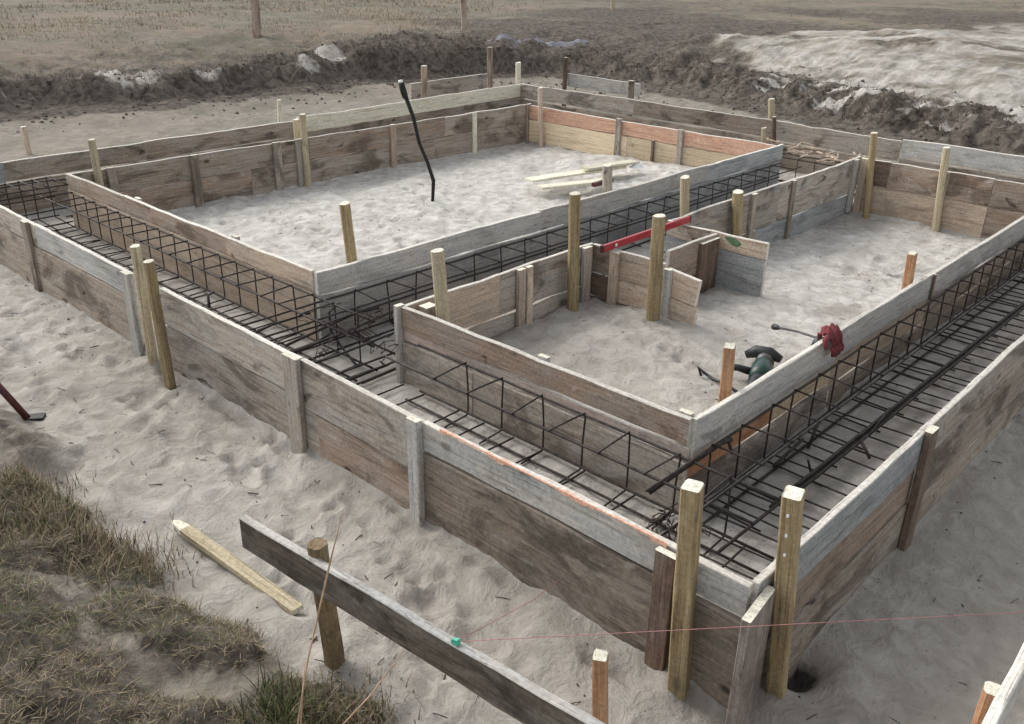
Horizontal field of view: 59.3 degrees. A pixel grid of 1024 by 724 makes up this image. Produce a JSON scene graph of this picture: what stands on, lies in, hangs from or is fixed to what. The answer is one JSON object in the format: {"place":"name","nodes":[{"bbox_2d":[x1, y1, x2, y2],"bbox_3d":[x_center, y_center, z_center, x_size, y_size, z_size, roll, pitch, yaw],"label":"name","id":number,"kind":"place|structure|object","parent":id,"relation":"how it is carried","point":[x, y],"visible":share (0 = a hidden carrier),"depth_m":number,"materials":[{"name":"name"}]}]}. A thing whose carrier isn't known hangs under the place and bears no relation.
{"place":"outdoors","nodes":[
{"label":"outdoors","id":0,"kind":"place"},
{"bbox_2d":[0,465,412,723],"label":"turf grass","id":1,"kind":"structure","parent":0,"point":[160,627],"depth_m":2.70,"materials":[{"name":"plant"}]},
{"bbox_2d":[0,0,1014,68],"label":"field grass","id":2,"kind":"structure","parent":0,"point":[117,3],"depth_m":21.29,"materials":[{"name":"plant"}]},
{"bbox_2d":[0,0,1023,723],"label":"ground","id":3,"kind":"structure","parent":0,"point":[882,666],"depth_m":4.72,"materials":[{"name":"sand"}]},
{"bbox_2d":[0,383,45,420],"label":"hoe","id":4,"kind":"object","parent":3,"relation":"on","point":[10,399],"visible":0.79,"depth_m":4.16,"materials":[{"name":"red metal"}]},
{"bbox_2d":[20,126,31,154],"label":"wooden stake","id":5,"kind":"object","parent":3,"relation":"on","point":[26,141],"visible":0.77,"depth_m":9.34,"materials":[{"name":"beige wood"}]},
{"bbox_2d":[0,443,96,507],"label":"grass tuft","id":6,"kind":"object","parent":3,"relation":"on","point":[26,477],"visible":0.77,"depth_m":3.53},
{"bbox_2d":[0,479,139,558],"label":"grass tuft","id":7,"kind":"object","parent":3,"relation":"on","point":[42,520],"visible":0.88,"depth_m":3.27,"materials":[{"name":"plant"}]},
{"bbox_2d":[0,205,144,355],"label":"formwork panel","id":8,"kind":"object","parent":3,"relation":"on","point":[94,286],"visible":0.83,"depth_m":5.35,"materials":[{"name":"grey wood"}]},
{"bbox_2d":[87,138,105,203],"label":"wooden stake","id":9,"kind":"object","parent":3,"relation":"on","point":[95,162],"visible":0.52,"depth_m":6.87,"materials":[{"name":"brown wood"}]},
{"bbox_2d":[6,508,204,609],"bbox_3d":[-1.422,0.658,3.156,0.662,0.280,0.609,-8,26,-20],"label":"grass tuft","id":10,"kind":"object","parent":3,"relation":"on","point":[104,541],"visible":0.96,"depth_m":3.17,"materials":[{"name":"plant"}]},
{"bbox_2d":[130,244,158,365],"bbox_3d":[-1.910,-0.245,4.694,0.056,0.761,0.056,23,32,38],"label":"wooden stake","id":11,"kind":"object","parent":3,"relation":"on","point":[144,304],"visible":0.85,"depth_m":4.65,"materials":[{"name":"brown wood"}]},
{"bbox_2d":[0,121,295,213],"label":"formwork panel","id":12,"kind":"object","parent":3,"relation":"on","point":[78,161],"visible":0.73,"depth_m":7.71,"materials":[{"name":"grey wood"}]},
{"bbox_2d":[143,259,176,389],"bbox_3d":[-1.768,-0.120,4.545,0.057,0.819,0.061,20,31,39],"label":"wooden stake","id":13,"kind":"object","parent":3,"relation":"on","point":[159,324],"visible":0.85,"depth_m":4.50,"materials":[{"name":"brown wood"}]},
{"bbox_2d":[65,173,318,339],"bbox_3d":[-2.216,-0.760,5.938,3.151,0.468,0.059,22,32,38],"label":"formwork panel","id":14,"kind":"object","parent":3,"relation":"on","point":[286,270],"visible":0.77,"depth_m":5.67,"materials":[{"name":"beige wood"}]},
{"bbox_2d":[38,190,377,381],"bbox_3d":[-2.091,-0.586,5.637,3.652,0.305,0.226,22,32,38],"label":"rebar cage","id":15,"kind":"object","parent":3,"relation":"on","point":[223,279],"visible":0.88,"depth_m":5.41,"materials":[{"name":"metal"}]},
{"bbox_2d":[256,312,309,332],"bbox_3d":[-1.101,-0.280,4.971,0.080,0.054,0.771,21,31,37],"label":"loose rebar","id":16,"kind":"object","parent":15,"relation":"on","point":[276,323],"visible":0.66,"depth_m":4.82,"materials":[{"name":"metal"}]},
{"bbox_2d":[284,306,379,346],"bbox_3d":[-0.970,-0.203,4.798,0.107,0.064,0.605,22,32,38],"label":"loose rebar","id":17,"kind":"object","parent":15,"relation":"on","point":[321,329],"visible":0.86,"depth_m":4.79,"materials":[{"name":"metal"}]},
{"bbox_2d":[291,310,393,352],"bbox_3d":[-0.862,-0.176,4.780,0.016,0.034,0.761,20,31,35],"label":"loose rebar","id":18,"kind":"object","parent":15,"relation":"on","point":[339,334],"visible":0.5,"depth_m":4.73,"materials":[{"name":"metal"}]},
{"bbox_2d":[160,287,307,453],"bbox_3d":[-1.347,0.023,4.295,1.230,0.486,0.061,22,32,38],"label":"formwork panel","id":19,"kind":"object","parent":3,"relation":"on","point":[254,375],"visible":0.88,"depth_m":4.24,"materials":[{"name":"brown wood"}]},
{"bbox_2d":[171,520,303,615],"bbox_3d":[-1.025,0.727,3.274,0.777,0.023,0.049,21,31,35],"label":"wooden stake","id":20,"kind":"object","parent":3,"relation":"on","point":[250,576],"visible":0.97,"depth_m":3.23,"materials":[{"name":"brown wood"}]},
{"bbox_2d":[250,0,260,37],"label":"fence post","id":21,"kind":"object","parent":3,"relation":"on","point":[255,17],"visible":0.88,"depth_m":16.81,"materials":[{"name":"brown wood"}]},
{"bbox_2d":[277,99,281,138],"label":"wooden stake","id":22,"kind":"object","parent":3,"relation":"on","point":[279,108],"visible":0.34,"depth_m":8.94,"materials":[{"name":"beige wood"}]},
{"bbox_2d":[214,647,366,723],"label":"grass tuft","id":23,"kind":"object","parent":3,"relation":"on","point":[278,706],"visible":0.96,"depth_m":2.50,"materials":[{"name":"plant"}]},
{"bbox_2d":[293,118,300,138],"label":"wooden stake","id":24,"kind":"object","parent":3,"relation":"on","point":[296,127],"visible":0.3,"depth_m":8.28,"materials":[{"name":"brown wood"}]},
{"bbox_2d":[70,103,531,215],"bbox_3d":[-1.580,-1.974,8.643,0.062,0.477,5.214,22,32,38],"label":"formwork panel","id":25,"kind":"object","parent":3,"relation":"on","point":[203,178],"visible":0.79,"depth_m":8.29,"materials":[{"name":"brown wood"}]},
{"bbox_2d":[299,113,311,186],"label":"wooden stake","id":26,"kind":"object","parent":3,"relation":"on","point":[305,150],"visible":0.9,"depth_m":8.20,"materials":[{"name":"brown wood"}]},
{"bbox_2d":[297,513,342,723],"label":"grass stalk","id":27,"kind":"object","parent":3,"relation":"on","point":[316,623],"depth_m":2.33,"materials":[{"name":"plant"}]},
{"bbox_2d":[253,655,421,723],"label":"grass tuft","id":28,"kind":"object","parent":3,"relation":"on","point":[365,709],"visible":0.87,"depth_m":2.64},
{"bbox_2d":[339,201,357,286],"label":"wooden stake","id":29,"kind":"object","parent":3,"relation":"on","point":[348,231],"visible":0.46,"depth_m":5.03,"materials":[{"name":"brown wood"}]},
{"bbox_2d":[301,358,426,526],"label":"formwork panel","id":30,"kind":"object","parent":3,"relation":"on","point":[373,439],"visible":0.77,"depth_m":3.64,"materials":[{"name":"brown wood"}]},
{"bbox_2d":[343,651,403,723],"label":"grass stalk","id":31,"kind":"object","parent":3,"relation":"on","point":[366,699],"depth_m":2.43,"materials":[{"name":"plant"}]},
{"bbox_2d":[361,367,395,383],"bbox_3d":[-0.665,0.061,4.559,0.235,0.036,0.032,-19,32,-37],"label":"loose rebar","id":32,"kind":"object","parent":3,"relation":"on","point":[378,375],"visible":0.78,"depth_m":4.56,"materials":[{"name":"metal"}]},
{"bbox_2d":[51,227,744,567],"bbox_3d":[-1.372,-0.095,4.899,6.103,0.028,0.484,22,32,38],"label":"floor mesh","id":33,"kind":"object","parent":3,"relation":"on","point":[650,525],"depth_m":4.43,"materials":[{"name":"metal"}]},
{"bbox_2d":[0,176,74,230],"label":"rebar cage","id":34,"kind":"object","parent":33,"relation":"on","point":[33,189],"visible":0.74,"depth_m":6.79,"materials":[{"name":"metal"}]},
{"bbox_2d":[296,83,524,159],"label":"formwork panel","id":35,"kind":"object","parent":3,"relation":"on","point":[447,105],"visible":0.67,"depth_m":10.12,"materials":[{"name":"beige wood"}]},
{"bbox_2d":[398,80,434,201],"bbox_3d":[-0.803,-1.820,7.647,0.293,1.116,0.054,-3,25,-8],"label":"iron pipe","id":36,"kind":"object","parent":3,"relation":"on","point":[402,88],"visible":0.91,"depth_m":7.58,"materials":[{"name":"black metal"}]},
{"bbox_2d":[239,515,604,723],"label":"batter board","id":37,"kind":"object","parent":3,"relation":"on","point":[507,690],"visible":0.97,"depth_m":2.41,"materials":[{"name":"grey wood"}]},
{"bbox_2d":[451,637,460,646],"bbox_3d":[-0.143,0.705,2.277,0.022,0.016,0.015,22,32,38],"label":"string clip","id":38,"kind":"object","parent":37,"relation":"on","point":[455,641],"visible":1,"depth_m":2.27,"materials":[{"name":"green plastic"}]},
{"bbox_2d":[460,577,562,639],"bbox_3d":[0.068,0.712,2.785,0.002,0.426,1.015,12,27,22],"label":"string line","id":39,"kind":"object","parent":38,"relation":"hanging from","point":[510,612],"visible":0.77,"depth_m":2.61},
{"bbox_2d":[460,612,1023,641],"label":"string line","id":40,"kind":"object","parent":37,"relation":"attached to","point":[741,626],"visible":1,"depth_m":2.36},
{"bbox_2d":[430,248,452,360],"bbox_3d":[-0.336,-0.185,4.425,0.074,0.755,0.073,16,28,41],"label":"wooden stake","id":41,"kind":"object","parent":3,"relation":"on","point":[440,284],"visible":0.48,"depth_m":4.33,"materials":[{"name":"brown wood"}]},
{"bbox_2d":[409,47,492,99],"bbox_3d":[-0.709,-3.642,11.912,0.560,0.990,1.818,20,31,35],"label":"batter board","id":42,"kind":"object","parent":3,"relation":"on","point":[424,88],"visible":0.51,"depth_m":11.98,"materials":[{"name":"grey wood"}]},
{"bbox_2d":[460,0,467,29],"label":"fence post","id":43,"kind":"object","parent":3,"relation":"on","point":[463,6],"visible":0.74,"depth_m":17.71,"materials":[{"name":"brown wood"}]},
{"bbox_2d":[404,243,593,343],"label":"formwork panel","id":44,"kind":"object","parent":3,"relation":"on","point":[479,307],"visible":0.63,"depth_m":4.99,"materials":[{"name":"beige wood"}]},
{"bbox_2d":[298,302,711,540],"bbox_3d":[-0.291,0.144,4.158,0.715,0.309,2.708,-15,29,-32],"label":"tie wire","id":45,"kind":"object","parent":3,"relation":"on","point":[653,516],"visible":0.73,"depth_m":4.48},
{"bbox_2d":[314,332,393,363],"bbox_3d":[-0.756,-0.082,4.435,0.507,0.073,0.026,-16,30,-33],"label":"loose rebar","id":46,"kind":"object","parent":45,"relation":"on","point":[351,349],"visible":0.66,"depth_m":4.42,"materials":[{"name":"metal"}]},
{"bbox_2d":[2,147,1019,711],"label":"sand crumbs","id":47,"kind":"object","parent":3,"relation":"on","point":[550,353],"visible":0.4,"depth_m":4.53,"materials":[{"name":"sand"}]},
{"bbox_2d":[3,29,1021,144],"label":"bank grass","id":48,"kind":"structure","parent":3,"relation":"on","point":[367,46],"depth_m":12.65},
{"bbox_2d":[6,163,1018,723],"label":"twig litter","id":49,"kind":"object","parent":3,"relation":"on","point":[360,535],"visible":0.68,"depth_m":3.71,"materials":[{"name":"wood"}]},
{"bbox_2d":[2,30,1023,173],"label":"soil clods","id":50,"kind":"object","parent":3,"relation":"on","point":[498,47],"visible":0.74,"depth_m":13.12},
{"bbox_2d":[515,62,520,83],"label":"wooden stake","id":51,"kind":"object","parent":3,"relation":"on","point":[518,72],"visible":0.48,"depth_m":12.20,"materials":[{"name":"beige wood"}]},
{"bbox_2d":[240,162,801,359],"bbox_3d":[0.602,-0.849,6.363,0.226,0.280,5.682,22,32,38],"label":"rebar cage","id":52,"kind":"object","parent":3,"relation":"on","point":[387,281],"visible":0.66,"depth_m":5.70,"materials":[{"name":"metal"}]},
{"bbox_2d":[487,33,588,48],"bbox_3d":[0.551,-5.977,16.807,2.386,0.374,1.078,-17,31,-35],"label":"plastic sheet","id":53,"kind":"object","parent":3,"relation":"on","point":[559,44],"visible":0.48,"depth_m":16.93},
{"bbox_2d":[538,87,542,147],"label":"wooden stake","id":54,"kind":"object","parent":3,"relation":"on","point":[540,116],"visible":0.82,"depth_m":10.09,"materials":[{"name":"beige wood"}]},
{"bbox_2d":[393,302,693,511],"bbox_3d":[0.089,0.158,4.037,1.690,0.475,0.174,22,32,38],"label":"formwork panel","id":55,"kind":"object","parent":3,"relation":"on","point":[664,427],"visible":0.67,"depth_m":3.89,"materials":[{"name":"brown wood"}]},
{"bbox_2d":[314,144,783,342],"bbox_3d":[0.717,-1.042,6.671,0.042,0.463,5.196,22,32,38],"label":"formwork panel","id":56,"kind":"object","parent":3,"relation":"on","point":[372,270],"visible":0.7,"depth_m":5.95,"materials":[{"name":"grey wood"}]},
{"bbox_2d":[336,214,794,384],"bbox_3d":[0.929,-0.679,6.276,0.172,0.075,5.354,22,32,38],"label":"rebar cage","id":57,"kind":"object","parent":3,"relation":"on","point":[366,372],"visible":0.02,"depth_m":4.60,"materials":[{"name":"metal"}]},
{"bbox_2d":[308,331,357,365],"bbox_3d":[-0.952,-0.070,4.689,0.317,0.114,0.204,40,45,54],"label":"loose rebar","id":58,"kind":"object","parent":57,"relation":"on","point":[343,349],"visible":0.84,"depth_m":4.74,"materials":[{"name":"metal"}]},
{"bbox_2d":[536,178,601,189],"bbox_3d":[0.560,-1.617,8.170,0.704,0.024,0.122,-11,27,-25],"label":"loose board","id":59,"kind":"object","parent":3,"relation":"on","point":[565,184],"visible":0.8,"depth_m":8.12,"materials":[{"name":"beige wood"}]},
{"bbox_2d":[567,191,580,311],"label":"wooden stake","id":60,"kind":"object","parent":3,"relation":"on","point":[573,250],"visible":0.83,"depth_m":5.11,"materials":[{"name":"brown wood"}]},
{"bbox_2d":[524,166,626,182],"bbox_3d":[0.609,-1.774,8.440,1.134,0.025,0.133,-16,30,-32],"label":"loose board","id":61,"kind":"object","parent":3,"relation":"on","point":[545,177],"visible":0.77,"depth_m":8.32,"materials":[{"name":"beige wood"}]},
{"bbox_2d":[580,159,639,170],"bbox_3d":[0.939,-1.880,8.587,0.633,0.024,0.122,-15,29,-31],"label":"loose board","id":62,"kind":"object","parent":61,"relation":"on","point":[614,164],"visible":0.86,"depth_m":8.56,"materials":[{"name":"beige wood"}]},
{"bbox_2d":[385,343,780,574],"bbox_3d":[0.179,0.348,3.722,1.922,0.285,0.226,22,32,38],"label":"rebar cage","id":63,"kind":"object","parent":3,"relation":"on","point":[628,466],"visible":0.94,"depth_m":3.65,"materials":[{"name":"metal"}]},
{"bbox_2d":[423,420,753,708],"bbox_3d":[0.162,0.641,3.023,1.356,0.496,0.064,22,32,38],"label":"formwork panel","id":64,"kind":"object","parent":3,"relation":"on","point":[528,527],"visible":0.83,"depth_m":2.95,"materials":[{"name":"brown wood"}]},
{"bbox_2d":[592,649,608,723],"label":"wooden stake","id":65,"kind":"object","parent":3,"relation":"on","point":[600,659],"visible":0.98,"depth_m":2.54,"materials":[{"name":"orange wood"}]},
{"bbox_2d":[561,57,640,116],"bbox_3d":[1.266,-3.695,12.344,0.362,0.786,1.559,-14,28,-29],"label":"batter board","id":66,"kind":"object","parent":3,"relation":"on","point":[630,89],"visible":0.75,"depth_m":12.42,"materials":[{"name":"grey wood"}]},
{"bbox_2d":[602,163,611,192],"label":"wooden stake","id":67,"kind":"object","parent":3,"relation":"on","point":[606,177],"visible":0.38,"depth_m":6.64,"materials":[{"name":"grey wood"}]},
{"bbox_2d":[590,243,667,308],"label":"formwork panel","id":68,"kind":"object","parent":3,"relation":"on","point":[625,282],"visible":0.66,"depth_m":5.31,"materials":[{"name":"brown wood"}]},
{"bbox_2d":[600,215,691,252],"bbox_3d":[0.838,-0.793,5.536,0.024,0.045,0.939,22,32,38],"label":"spirit level","id":69,"kind":"object","parent":68,"relation":"on","point":[638,236],"visible":0.77,"depth_m":5.45,"materials":[{"name":"red paint"}]},
{"bbox_2d":[520,84,771,155],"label":"formwork panel","id":70,"kind":"object","parent":3,"relation":"on","point":[712,119],"visible":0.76,"depth_m":10.11,"materials":[{"name":"brown wood"}]},
{"bbox_2d":[529,105,775,172],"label":"formwork panel","id":71,"kind":"object","parent":3,"relation":"on","point":[585,140],"visible":0.83,"depth_m":9.42,"materials":[{"name":"brown wood"}]},
{"bbox_2d":[646,214,665,320],"bbox_3d":[0.805,-0.473,5.049,0.076,0.722,0.076,20,31,39],"label":"wooden stake","id":72,"kind":"object","parent":3,"relation":"on","point":[655,268],"visible":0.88,"depth_m":5.00,"materials":[{"name":"brown wood"}]},
{"bbox_2d":[660,267,701,325],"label":"formwork panel","id":73,"kind":"object","parent":3,"relation":"on","point":[680,294],"visible":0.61,"depth_m":5.07,"materials":[{"name":"beige wood"}]},
{"bbox_2d":[680,175,689,216],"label":"wooden stake","id":74,"kind":"object","parent":3,"relation":"on","point":[684,192],"visible":0.45,"depth_m":6.12,"materials":[{"name":"brown wood"}]},
{"bbox_2d":[667,479,704,700],"bbox_3d":[0.504,0.722,2.639,0.059,0.838,0.058,11,26,27],"label":"wooden stake","id":75,"kind":"object","parent":3,"relation":"on","point":[686,566],"visible":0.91,"depth_m":2.58,"materials":[{"name":"brown wood"}]},
{"bbox_2d":[665,233,719,292],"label":"formwork panel","id":76,"kind":"object","parent":3,"relation":"on","point":[697,258],"visible":0.56,"depth_m":5.54,"materials":[{"name":"brown wood"}]},
{"bbox_2d":[664,219,769,296],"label":"formwork panel","id":77,"kind":"object","parent":3,"relation":"on","point":[737,270],"visible":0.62,"depth_m":5.64,"materials":[{"name":"grey wood"}]},
{"bbox_2d":[718,342,735,402],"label":"wooden stake","id":78,"kind":"object","parent":3,"relation":"on","point":[727,371],"visible":0.47,"depth_m":3.62,"materials":[{"name":"orange wood"}]},
{"bbox_2d":[731,189,743,236],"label":"wooden stake","id":79,"kind":"object","parent":3,"relation":"on","point":[737,212],"visible":0.62,"depth_m":6.36,"materials":[{"name":"brown wood"}]},
{"bbox_2d":[697,345,782,392],"bbox_3d":[1.204,0.059,4.471,0.439,0.153,0.367,-14,29,-30],"label":"power tool","id":80,"kind":"object","parent":3,"relation":"on","point":[765,360],"visible":0.61,"depth_m":4.48,"materials":[{"name":"green plastic"}]},
{"bbox_2d":[685,339,833,497],"bbox_3d":[1.090,0.242,3.897,0.050,0.460,1.203,22,32,38],"label":"formwork panel","id":81,"kind":"object","parent":3,"relation":"on","point":[717,422],"visible":0.76,"depth_m":3.81,"materials":[{"name":"grey wood"}]},
{"bbox_2d":[771,323,822,339],"bbox_3d":[1.391,-0.141,4.419,0.036,0.176,0.553,-2,25,-6],"label":"tying hook","id":82,"kind":"object","parent":81,"relation":"attached to","point":[774,326],"visible":0.93,"depth_m":4.50,"materials":[{"name":"grey metal"}]},
{"bbox_2d":[811,323,844,356],"bbox_3d":[1.439,-0.101,4.135,0.137,0.149,0.166,22,32,38],"label":"work glove","id":83,"kind":"object","parent":81,"relation":"hanging from","point":[832,332],"visible":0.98,"depth_m":4.11,"materials":[{"name":"red fabric"}]},
{"bbox_2d":[761,127,766,143],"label":"wooden stake","id":84,"kind":"object","parent":3,"relation":"on","point":[763,134],"visible":0.34,"depth_m":8.50,"materials":[{"name":"brown wood"}]},
{"bbox_2d":[671,156,860,242],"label":"formwork panel","id":85,"kind":"object","parent":3,"relation":"on","point":[818,198],"visible":0.66,"depth_m":7.11,"materials":[{"name":"grey wood"}]},
{"bbox_2d":[768,98,774,138],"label":"wooden stake","id":86,"kind":"object","parent":3,"relation":"on","point":[771,107],"visible":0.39,"depth_m":9.22,"materials":[{"name":"brown wood"}]},
{"bbox_2d":[772,116,775,144],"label":"wooden stake","id":87,"kind":"object","parent":3,"relation":"on","point":[773,128],"visible":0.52,"depth_m":9.11,"materials":[{"name":"brown wood"}]},
{"bbox_2d":[569,126,998,208],"bbox_3d":[2.658,-1.889,8.724,5.801,0.261,0.322,22,32,38],"label":"rebar cage","id":88,"kind":"object","parent":3,"relation":"on","point":[784,153],"visible":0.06,"depth_m":8.51,"materials":[{"name":"metal"}]},
{"bbox_2d":[767,138,864,162],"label":"wood offcuts","id":89,"kind":"object","parent":88,"relation":"on","point":[833,159],"visible":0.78,"depth_m":8.41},
{"bbox_2d":[766,485,804,698],"bbox_3d":[0.785,0.731,2.610,0.055,0.917,0.062,13,37,29],"label":"wooden stake","id":90,"kind":"object","parent":3,"relation":"on","point":[789,534],"visible":0.92,"depth_m":2.53,"materials":[{"name":"brown wood"}]},
{"bbox_2d":[645,239,1023,542],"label":"rebar cage","id":91,"kind":"object","parent":3,"relation":"on","point":[764,460],"visible":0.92,"depth_m":4.24,"materials":[{"name":"metal"}]},
{"bbox_2d":[648,437,732,494],"bbox_3d":[0.698,0.407,3.440,0.396,0.146,0.067,-12,28,-27],"label":"loose rebar","id":92,"kind":"object","parent":91,"relation":"on","point":[720,444],"visible":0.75,"depth_m":3.40,"materials":[{"name":"metal"}]},
{"bbox_2d":[772,438,803,467],"bbox_3d":[1.205,0.394,3.911,0.021,0.035,0.270,21,32,37],"label":"loose rebar","id":93,"kind":"object","parent":91,"relation":"on","point":[787,453],"visible":1,"depth_m":3.89,"materials":[{"name":"metal"}]},
{"bbox_2d":[776,121,901,188],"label":"formwork panel","id":94,"kind":"object","parent":3,"relation":"on","point":[848,142],"visible":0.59,"depth_m":8.86,"materials":[{"name":"grey wood"}]},
{"bbox_2d":[662,276,1023,579],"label":"floor mesh","id":95,"kind":"object","parent":3,"relation":"on","point":[751,530],"depth_m":4.26,"materials":[{"name":"metal"}]},
{"bbox_2d":[718,301,1023,552],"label":"bar bundle","id":96,"kind":"object","parent":95,"relation":"on","point":[842,451],"visible":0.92,"depth_m":4.14,"materials":[{"name":"metal"}]},
{"bbox_2d":[750,425,938,689],"bbox_3d":[1.123,0.754,3.090,0.066,0.730,1.285,22,32,38],"label":"formwork panel","id":97,"kind":"object","parent":3,"relation":"on","point":[853,540],"visible":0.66,"depth_m":3.08,"materials":[{"name":"brown wood"}]},
{"bbox_2d":[725,585,774,723],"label":"corner cleat","id":98,"kind":"object","parent":97,"relation":"attached to","point":[750,653],"visible":0.98,"depth_m":2.54,"materials":[{"name":"grey wood"}]},
{"bbox_2d":[862,132,877,218],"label":"wooden stake","id":99,"kind":"object","parent":3,"relation":"on","point":[869,176],"visible":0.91,"depth_m":7.74,"materials":[{"name":"brown wood"}]},
{"bbox_2d":[901,250,917,289],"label":"wooden stake","id":100,"kind":"object","parent":3,"relation":"on","point":[910,267],"visible":0.43,"depth_m":4.91,"materials":[{"name":"orange wood"}]},
{"bbox_2d":[824,216,1023,407],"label":"formwork panel","id":101,"kind":"object","parent":3,"relation":"on","point":[863,328],"visible":0.75,"depth_m":5.00,"materials":[{"name":"grey wood"}]},
{"bbox_2d":[852,157,1023,237],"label":"formwork panel","id":102,"kind":"object","parent":3,"relation":"on","point":[969,219],"visible":0.84,"depth_m":7.47,"materials":[{"name":"brown wood"}]},
{"bbox_2d":[931,146,950,231],"bbox_3d":[3.533,-1.366,7.432,0.063,0.811,0.063,18,29,40],"label":"wooden stake","id":103,"kind":"object","parent":3,"relation":"on","point":[937,213],"visible":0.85,"depth_m":7.39,"materials":[{"name":"brown wood"}]},
{"bbox_2d":[895,139,1023,212],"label":"formwork panel","id":104,"kind":"object","parent":3,"relation":"on","point":[976,158],"visible":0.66,"depth_m":8.02,"materials":[{"name":"grey wood"}]},
{"bbox_2d":[906,335,1023,524],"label":"formwork panel","id":105,"kind":"object","parent":3,"relation":"on","point":[977,414],"visible":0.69,"depth_m":3.88,"materials":[{"name":"grey wood"}]},
{"bbox_2d":[971,643,1023,723],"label":"batter board","id":106,"kind":"object","parent":3,"relation":"on","point":[996,702],"visible":1,"depth_m":2.17,"materials":[{"name":"grey wood"}]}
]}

